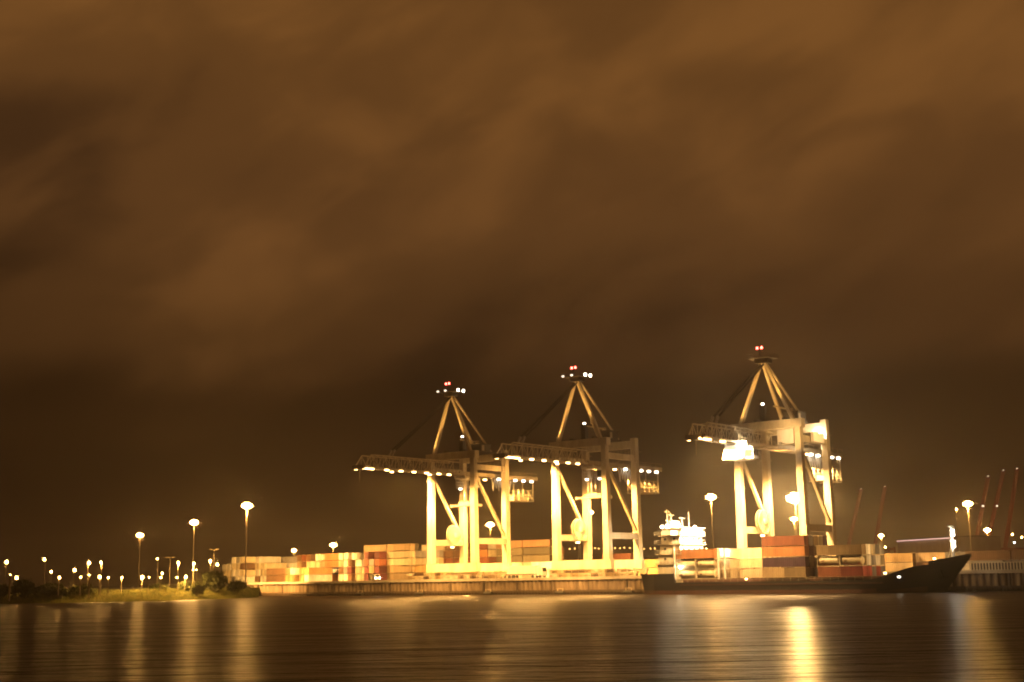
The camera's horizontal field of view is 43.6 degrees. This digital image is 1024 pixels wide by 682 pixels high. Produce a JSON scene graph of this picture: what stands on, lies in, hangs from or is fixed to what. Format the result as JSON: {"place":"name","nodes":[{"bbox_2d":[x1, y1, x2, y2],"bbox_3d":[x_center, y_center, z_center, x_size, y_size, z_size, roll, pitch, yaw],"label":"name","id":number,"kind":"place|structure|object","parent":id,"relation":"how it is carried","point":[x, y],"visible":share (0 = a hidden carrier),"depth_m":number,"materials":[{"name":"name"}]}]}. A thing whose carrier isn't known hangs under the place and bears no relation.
{"place":"outdoors","nodes":[
{"label":"outdoors","id":0,"kind":"place"},
{"bbox_2d":[10,583,247,591],"bbox_3d":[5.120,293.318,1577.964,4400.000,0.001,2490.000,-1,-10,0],"label":"ground","id":1,"kind":"structure","parent":0,"point":[113,587],"depth_m":1236.91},
{"bbox_2d":[190,520,197,572],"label":"lamp mast","id":2,"kind":"object","parent":1,"relation":"on","point":[193,522],"visible":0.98,"depth_m":589.85,"materials":[{"name":"metal"}]},
{"bbox_2d":[240,576,254,581],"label":"shipping container","id":3,"kind":"object","parent":1,"relation":"on","point":[249,579],"visible":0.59,"depth_m":541.15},
{"bbox_2d":[240,570,254,575],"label":"shipping container","id":4,"kind":"object","parent":3,"relation":"on","point":[249,572],"visible":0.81,"depth_m":541.32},
{"bbox_2d":[240,563,262,569],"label":"shipping container","id":5,"kind":"object","parent":4,"relation":"on","point":[249,565],"visible":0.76,"depth_m":542.03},
{"bbox_2d":[240,557,254,562],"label":"shipping container","id":6,"kind":"object","parent":5,"relation":"on","point":[249,559],"visible":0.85,"depth_m":542.34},
{"bbox_2d":[255,576,259,581],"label":"shipping container","id":7,"kind":"object","parent":1,"relation":"on","point":[257,578],"visible":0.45,"depth_m":542.57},
{"bbox_2d":[255,570,277,575],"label":"shipping container","id":8,"kind":"object","parent":7,"relation":"on","point":[257,572],"visible":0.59,"depth_m":543.21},
{"bbox_2d":[255,563,260,569],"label":"shipping container","id":9,"kind":"object","parent":8,"relation":"on","point":[257,565],"visible":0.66,"depth_m":543.72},
{"bbox_2d":[255,557,280,562],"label":"shipping container","id":10,"kind":"object","parent":9,"relation":"on","point":[267,559],"visible":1,"depth_m":547.30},
{"bbox_2d":[260,576,265,581],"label":"shipping container","id":11,"kind":"object","parent":1,"relation":"on","point":[262,578],"visible":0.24,"depth_m":540.50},
{"bbox_2d":[260,569,273,575],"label":"shipping container","id":12,"kind":"object","parent":11,"relation":"on","point":[263,572],"visible":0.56,"depth_m":541.20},
{"bbox_2d":[261,563,286,568],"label":"shipping container","id":13,"kind":"object","parent":12,"relation":"on","point":[271,565],"visible":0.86,"depth_m":544.43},
{"bbox_2d":[846,489,869,565],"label":"container crane","id":14,"kind":"object","parent":1,"relation":"on","point":[854,516],"visible":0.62,"depth_m":989.75,"materials":[{"name":"red paint"}]},
{"bbox_2d":[873,486,895,562],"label":"container crane","id":15,"kind":"object","parent":1,"relation":"on","point":[888,549],"visible":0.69,"depth_m":989.40,"materials":[{"name":"red paint"}]},
{"bbox_2d":[975,476,989,534],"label":"container crane","id":16,"kind":"object","parent":1,"relation":"on","point":[982,507],"visible":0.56,"depth_m":991.28,"materials":[{"name":"red paint"}]},
{"bbox_2d":[987,470,1007,549],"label":"container crane","id":17,"kind":"object","parent":1,"relation":"on","point":[997,497],"visible":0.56,"depth_m":991.68,"materials":[{"name":"red paint"}]},
{"bbox_2d":[1001,468,1023,559],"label":"container crane","id":18,"kind":"object","parent":1,"relation":"on","point":[1011,507],"visible":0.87,"depth_m":990.32,"materials":[{"name":"red paint"}]},
{"bbox_2d":[0,586,259,603],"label":"bank ground","id":19,"kind":"structure","parent":0,"point":[115,597],"depth_m":403.11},
{"bbox_2d":[0,583,10,596],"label":"shrub","id":20,"kind":"object","parent":19,"relation":"on","point":[4,588],"visible":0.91,"depth_m":403.97,"materials":[{"name":"green plant"}]},
{"bbox_2d":[10,578,34,597],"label":"shrub","id":21,"kind":"object","parent":19,"relation":"on","point":[23,587],"visible":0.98,"depth_m":402.82,"materials":[{"name":"green plant"}]},
{"bbox_2d":[31,580,70,597],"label":"shrub","id":22,"kind":"object","parent":19,"relation":"on","point":[49,589],"visible":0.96,"depth_m":400.99,"materials":[{"name":"green plant"}]},
{"bbox_2d":[69,582,97,594],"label":"shrub","id":23,"kind":"object","parent":19,"relation":"on","point":[75,589],"visible":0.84,"depth_m":402.99,"materials":[{"name":"green plant"}]},
{"bbox_2d":[176,581,190,590],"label":"shrub","id":24,"kind":"object","parent":19,"relation":"on","point":[181,586],"visible":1,"depth_m":419.90,"materials":[{"name":"green plant"}]},
{"bbox_2d":[191,579,205,594],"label":"shrub","id":25,"kind":"object","parent":19,"relation":"on","point":[198,587],"visible":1,"depth_m":418.51,"materials":[{"name":"green plant"}]},
{"bbox_2d":[187,568,228,592],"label":"shrub","id":26,"kind":"object","parent":19,"relation":"on","point":[213,581],"visible":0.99,"depth_m":427.86,"materials":[{"name":"green plant"}]},
{"bbox_2d":[226,579,246,592],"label":"shrub","id":27,"kind":"object","parent":19,"relation":"on","point":[236,584],"visible":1,"depth_m":435.52,"materials":[{"name":"green plant"}]},
{"bbox_2d":[242,503,251,583],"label":"lamp mast","id":28,"kind":"object","parent":19,"relation":"on","point":[246,505],"visible":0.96,"depth_m":464.87,"materials":[{"name":"metal"}]},
{"bbox_2d":[0,591,1023,681],"bbox_3d":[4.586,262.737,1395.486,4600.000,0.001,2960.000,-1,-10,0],"label":"water","id":29,"kind":"structure","parent":0,"point":[967,636],"depth_m":114.58,"materials":[{"name":"black liquid"}]},
{"bbox_2d":[641,509,971,593],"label":"container ship","id":30,"kind":"object","parent":29,"relation":"on","point":[939,575],"visible":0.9,"depth_m":332.58,"materials":[{"name":"black paint"}]},
{"bbox_2d":[677,569,697,578],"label":"tank container","id":31,"kind":"object","parent":30,"relation":"on","point":[683,574],"visible":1,"depth_m":350.21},
{"bbox_2d":[676,559,697,568],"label":"tank container","id":32,"kind":"object","parent":31,"relation":"on","point":[688,564],"visible":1,"depth_m":350.55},
{"bbox_2d":[676,548,716,558],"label":"shipping container","id":33,"kind":"object","parent":32,"relation":"on","point":[695,553],"visible":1,"depth_m":349.14,"materials":[{"name":"metal"}]},
{"bbox_2d":[696,569,719,578],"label":"tank container","id":34,"kind":"object","parent":30,"relation":"on","point":[707,574],"visible":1,"depth_m":346.29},
{"bbox_2d":[695,558,719,568],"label":"tank container","id":35,"kind":"object","parent":34,"relation":"on","point":[706,564],"visible":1,"depth_m":346.74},
{"bbox_2d":[723,568,762,578],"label":"shipping container","id":36,"kind":"object","parent":30,"relation":"on","point":[746,573],"visible":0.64,"depth_m":347.34,"materials":[{"name":"metal"}]},
{"bbox_2d":[723,558,766,568],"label":"shipping container","id":37,"kind":"object","parent":36,"relation":"on","point":[748,563],"visible":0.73,"depth_m":347.68,"materials":[{"name":"metal"}]},
{"bbox_2d":[722,547,765,558],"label":"shipping container","id":38,"kind":"object","parent":37,"relation":"on","point":[745,553],"visible":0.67,"depth_m":348.44,"materials":[{"name":"metal"}]},
{"bbox_2d":[763,567,788,577],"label":"shipping container","id":39,"kind":"object","parent":30,"relation":"on","point":[773,572],"visible":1,"depth_m":333.75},
{"bbox_2d":[762,556,809,567],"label":"shipping container","id":40,"kind":"object","parent":39,"relation":"on","point":[786,561],"visible":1,"depth_m":331.95,"materials":[{"name":"metal"}]},
{"bbox_2d":[762,545,808,556],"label":"shipping container","id":41,"kind":"object","parent":40,"relation":"on","point":[786,551],"visible":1,"depth_m":332.41,"materials":[{"name":"metal"}]},
{"bbox_2d":[761,535,808,546],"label":"shipping container","id":42,"kind":"object","parent":41,"relation":"on","point":[784,540],"visible":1,"depth_m":333.10,"materials":[{"name":"metal"}]},
{"bbox_2d":[784,567,809,577],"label":"shipping container","id":43,"kind":"object","parent":30,"relation":"on","point":[797,572],"visible":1,"depth_m":329.65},
{"bbox_2d":[818,566,843,576],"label":"shipping container","id":44,"kind":"object","parent":30,"relation":"on","point":[828,571],"visible":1,"depth_m":324.14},
{"bbox_2d":[817,555,842,565],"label":"tank container","id":45,"kind":"object","parent":44,"relation":"on","point":[829,561],"visible":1,"depth_m":324.77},
{"bbox_2d":[816,544,865,555],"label":"shipping container","id":46,"kind":"object","parent":45,"relation":"on","point":[850,549],"visible":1,"depth_m":322.84,"materials":[{"name":"metal"}]},
{"bbox_2d":[826,566,871,575],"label":"shipping container","id":47,"kind":"object","parent":30,"relation":"on","point":[869,570],"visible":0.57,"depth_m":321.31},
{"bbox_2d":[822,555,870,566],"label":"shipping container","id":48,"kind":"object","parent":47,"relation":"on","point":[868,558],"visible":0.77,"depth_m":322.22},
{"bbox_2d":[840,566,867,576],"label":"shipping container","id":49,"kind":"object","parent":30,"relation":"on","point":[849,571],"visible":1,"depth_m":320.12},
{"bbox_2d":[839,555,866,565],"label":"tank container","id":50,"kind":"object","parent":49,"relation":"on","point":[853,560],"visible":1,"depth_m":320.83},
{"bbox_2d":[0,0,1023,585],"label":"sky","id":51,"kind":"structure","parent":0,"point":[248,248],"materials":[{"name":"brown"}]},
{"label":"shipping container","id":52,"kind":"object","parent":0,"visible":0},
{"bbox_2d":[286,563,296,567],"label":"shipping container","id":53,"kind":"object","parent":52,"relation":"on","point":[291,565],"visible":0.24,"depth_m":553.78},
{"bbox_2d":[281,556,301,562],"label":"shipping container","id":54,"kind":"object","parent":53,"relation":"on","point":[288,559],"visible":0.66,"depth_m":555.52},
{"bbox_3d":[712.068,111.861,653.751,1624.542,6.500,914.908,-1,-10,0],"label":"quay ground","id":55,"kind":"structure","parent":0,"visible":0},
{"bbox_2d":[266,575,285,581],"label":"shipping container","id":56,"kind":"object","parent":55,"relation":"on","point":[278,578],"visible":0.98,"depth_m":502.49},
{"bbox_2d":[267,568,286,574],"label":"shipping container","id":57,"kind":"object","parent":56,"relation":"on","point":[277,571],"visible":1,"depth_m":502.76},
{"bbox_2d":[304,575,331,581],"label":"shipping container","id":58,"kind":"object","parent":55,"relation":"on","point":[317,577],"visible":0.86,"depth_m":494.37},
{"bbox_2d":[304,567,331,574],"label":"shipping container","id":59,"kind":"object","parent":58,"relation":"on","point":[327,570],"visible":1,"depth_m":495.00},
{"bbox_2d":[325,574,338,580],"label":"shipping container","id":60,"kind":"object","parent":55,"relation":"on","point":[335,577],"visible":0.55,"depth_m":504.23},
{"bbox_2d":[321,567,338,574],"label":"shipping container","id":61,"kind":"object","parent":60,"relation":"on","point":[335,570],"visible":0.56,"depth_m":504.71,"materials":[{"name":"metal"}]},
{"bbox_2d":[321,560,338,567],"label":"shipping container","id":62,"kind":"object","parent":61,"relation":"on","point":[332,563],"visible":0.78,"depth_m":506.68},
{"bbox_2d":[321,553,338,560],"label":"shipping container","id":63,"kind":"object","parent":62,"relation":"on","point":[331,556],"visible":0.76,"depth_m":507.23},
{"bbox_2d":[364,573,368,580],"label":"shipping container","id":64,"kind":"object","parent":55,"relation":"on","point":[366,576],"visible":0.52,"depth_m":488.08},
{"bbox_2d":[364,566,368,573],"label":"shipping container","id":65,"kind":"object","parent":64,"relation":"on","point":[366,569],"visible":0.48,"depth_m":488.63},
{"bbox_2d":[364,559,368,565],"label":"shipping container","id":66,"kind":"object","parent":65,"relation":"on","point":[366,562],"visible":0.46,"depth_m":489.11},
{"bbox_2d":[364,552,389,558],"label":"shipping container","id":67,"kind":"object","parent":66,"relation":"on","point":[369,555],"visible":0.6,"depth_m":489.91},
{"bbox_2d":[374,573,386,579],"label":"shipping container","id":68,"kind":"object","parent":55,"relation":"on","point":[383,576],"visible":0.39,"depth_m":485.83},
{"bbox_2d":[374,566,386,572],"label":"shipping container","id":69,"kind":"object","parent":68,"relation":"on","point":[380,569],"visible":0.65,"depth_m":485.58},
{"bbox_2d":[375,559,401,565],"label":"shipping container","id":70,"kind":"object","parent":69,"relation":"on","point":[380,562],"visible":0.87,"depth_m":486.00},
{"bbox_2d":[387,573,413,579],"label":"shipping container","id":71,"kind":"object","parent":55,"relation":"on","point":[396,576],"visible":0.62,"depth_m":483.28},
{"bbox_2d":[387,565,414,572],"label":"shipping container","id":72,"kind":"object","parent":71,"relation":"on","point":[398,569],"visible":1,"depth_m":482.97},
{"bbox_2d":[387,558,414,565],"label":"shipping container","id":73,"kind":"object","parent":72,"relation":"on","point":[403,561],"visible":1,"depth_m":483.22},
{"bbox_2d":[387,551,414,558],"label":"shipping container","id":74,"kind":"object","parent":73,"relation":"on","point":[401,554],"visible":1,"depth_m":483.72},
{"bbox_2d":[387,543,414,550],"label":"shipping container","id":75,"kind":"object","parent":74,"relation":"on","point":[400,547],"visible":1,"depth_m":484.40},
{"bbox_2d":[352,382,537,578],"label":"container crane","id":76,"kind":"object","parent":55,"relation":"on","point":[458,536],"visible":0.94,"depth_m":436.19,"materials":[{"name":"paint"}]},
{"bbox_2d":[507,565,546,577],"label":"container lorry","id":77,"kind":"object","parent":55,"relation":"on","point":[536,570],"visible":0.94,"depth_m":406.37,"materials":[{"name":"paint"}]},
{"bbox_2d":[493,366,661,576],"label":"container crane","id":78,"kind":"object","parent":55,"relation":"on","point":[604,446],"visible":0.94,"depth_m":402.97,"materials":[{"name":"paint"}]},
{"bbox_2d":[247,569,1023,595],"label":"quay wall","id":79,"kind":"structure","parent":55,"relation":"attached to","point":[988,580],"depth_m":408.38,"materials":[{"name":"concrete"}]},
{"bbox_2d":[970,561,1023,569],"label":"quay railing","id":80,"kind":"object","parent":79,"relation":"on","point":[993,565],"visible":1,"depth_m":314.21,"materials":[{"name":"metal"}]},
{"bbox_2d":[638,568,657,575],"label":"shipping container","id":81,"kind":"object","parent":55,"relation":"on","point":[653,571],"visible":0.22,"depth_m":417.40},
{"bbox_2d":[644,559,658,566],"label":"shipping container","id":82,"kind":"object","parent":81,"relation":"on","point":[649,562],"visible":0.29,"depth_m":418.03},
{"bbox_2d":[706,494,715,548],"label":"lamp mast","id":83,"kind":"object","parent":55,"relation":"on","point":[710,496],"visible":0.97,"depth_m":496.59,"materials":[{"name":"metal"}]},
{"bbox_2d":[685,346,843,568],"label":"container crane","id":84,"kind":"object","parent":55,"relation":"on","point":[791,427],"visible":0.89,"depth_m":361.93,"materials":[{"name":"paint"}]},
{"bbox_2d":[787,493,797,534],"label":"lamp mast","id":85,"kind":"object","parent":55,"relation":"on","point":[793,497],"visible":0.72,"depth_m":509.00,"materials":[{"name":"metal"}]},
{"bbox_2d":[873,562,915,571],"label":"shipping container","id":86,"kind":"object","parent":55,"relation":"on","point":[892,567],"visible":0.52,"depth_m":372.13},
{"bbox_2d":[877,552,915,561],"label":"shipping container","id":87,"kind":"object","parent":86,"relation":"on","point":[900,557],"visible":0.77,"depth_m":371.98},
{"bbox_2d":[896,535,1001,562],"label":"warehouse","id":88,"kind":"structure","parent":55,"relation":"on","point":[978,542],"depth_m":696.80,"materials":[{"name":"grey"}]},
{"bbox_2d":[963,501,972,560],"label":"lamp mast","id":89,"kind":"object","parent":55,"relation":"on","point":[967,503],"visible":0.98,"depth_m":582.14,"materials":[{"name":"metal"}]},
{"bbox_2d":[962,560,1005,569],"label":"shipping container","id":90,"kind":"object","parent":55,"relation":"on","point":[966,566],"visible":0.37,"depth_m":348.55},
{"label":"shipping container","id":91,"kind":"object","parent":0,"visible":0},
{"bbox_2d":[352,552,363,559],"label":"shipping container","id":92,"kind":"object","parent":91,"relation":"on","point":[356,555],"visible":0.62,"depth_m":499.73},
{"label":"shipping container","id":93,"kind":"object","parent":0,"visible":0},
{"bbox_2d":[364,544,386,551],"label":"shipping container","id":94,"kind":"object","parent":93,"relation":"on","point":[373,548],"visible":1,"depth_m":492.99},
{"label":"shipping container","id":95,"kind":"object","parent":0,"visible":0},
{"bbox_2d":[415,565,425,572],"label":"shipping container","id":96,"kind":"object","parent":95,"relation":"on","point":[420,568],"visible":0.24,"depth_m":480.58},
{"bbox_2d":[415,557,443,564],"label":"shipping container","id":97,"kind":"object","parent":96,"relation":"on","point":[420,561],"visible":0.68,"depth_m":479.69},
{"bbox_2d":[415,550,443,557],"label":"shipping container","id":98,"kind":"object","parent":97,"relation":"on","point":[423,554],"visible":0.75,"depth_m":480.20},
{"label":"shipping container","id":99,"kind":"object","parent":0,"visible":0},
{"bbox_2d":[421,545,444,550],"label":"shipping container","id":100,"kind":"object","parent":99,"relation":"on","point":[423,547],"visible":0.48,"depth_m":499.74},
{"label":"shipping container","id":101,"kind":"object","parent":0,"visible":0},
{"bbox_2d":[445,558,470,563],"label":"shipping container","id":102,"kind":"object","parent":101,"relation":"on","point":[451,560],"visible":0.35,"depth_m":493.31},
{"bbox_2d":[445,550,470,557],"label":"shipping container","id":103,"kind":"object","parent":102,"relation":"on","point":[450,554],"visible":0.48,"depth_m":493.90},
{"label":"shipping container","id":104,"kind":"object","parent":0,"visible":0},
{"bbox_2d":[496,555,522,562],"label":"shipping container","id":105,"kind":"object","parent":104,"relation":"on","point":[515,559],"visible":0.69,"depth_m":467.00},
{"bbox_2d":[496,548,522,555],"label":"shipping container","id":106,"kind":"object","parent":105,"relation":"on","point":[517,551],"visible":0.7,"depth_m":467.39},
{"bbox_2d":[496,540,525,548],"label":"shipping container","id":107,"kind":"object","parent":106,"relation":"on","point":[517,544],"visible":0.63,"depth_m":467.53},
{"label":"shipping container","id":108,"kind":"object","parent":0,"visible":0},
{"bbox_2d":[523,554,552,561],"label":"shipping container","id":109,"kind":"object","parent":108,"relation":"on","point":[538,558],"visible":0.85,"depth_m":460.09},
{"bbox_2d":[523,547,551,554],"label":"shipping container","id":110,"kind":"object","parent":109,"relation":"on","point":[537,551],"visible":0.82,"depth_m":460.85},
{"bbox_2d":[523,539,551,546],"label":"shipping container","id":111,"kind":"object","parent":110,"relation":"on","point":[539,543],"visible":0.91,"depth_m":461.00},
{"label":"shipping container","id":112,"kind":"object","parent":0,"visible":0},
{"bbox_2d":[531,562,551,568],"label":"shipping container","id":113,"kind":"object","parent":112,"relation":"on","point":[547,565],"visible":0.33,"depth_m":430.73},
{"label":"shipping container","id":114,"kind":"object","parent":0,"visible":0},
{"bbox_2d":[602,553,633,559],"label":"shipping container","id":115,"kind":"object","parent":114,"relation":"on","point":[625,556],"visible":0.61,"depth_m":456.15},
{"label":"shipping container","id":116,"kind":"object","parent":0,"visible":0},
{"bbox_2d":[919,551,962,561],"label":"shipping container","id":117,"kind":"object","parent":116,"relation":"on","point":[923,557],"visible":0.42,"depth_m":370.28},
{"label":"shipping container","id":118,"kind":"object","parent":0,"visible":0},
{"bbox_2d":[965,550,1011,560],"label":"shipping container","id":119,"kind":"object","parent":118,"relation":"on","point":[994,555],"visible":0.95,"depth_m":351.82,"materials":[{"name":"metal"}]},
{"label":"shipping container","id":120,"kind":"object","parent":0,"visible":0},
{"bbox_2d":[1011,550,1023,559],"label":"shipping container","id":121,"kind":"object","parent":120,"relation":"on","point":[1017,554],"visible":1,"depth_m":347.37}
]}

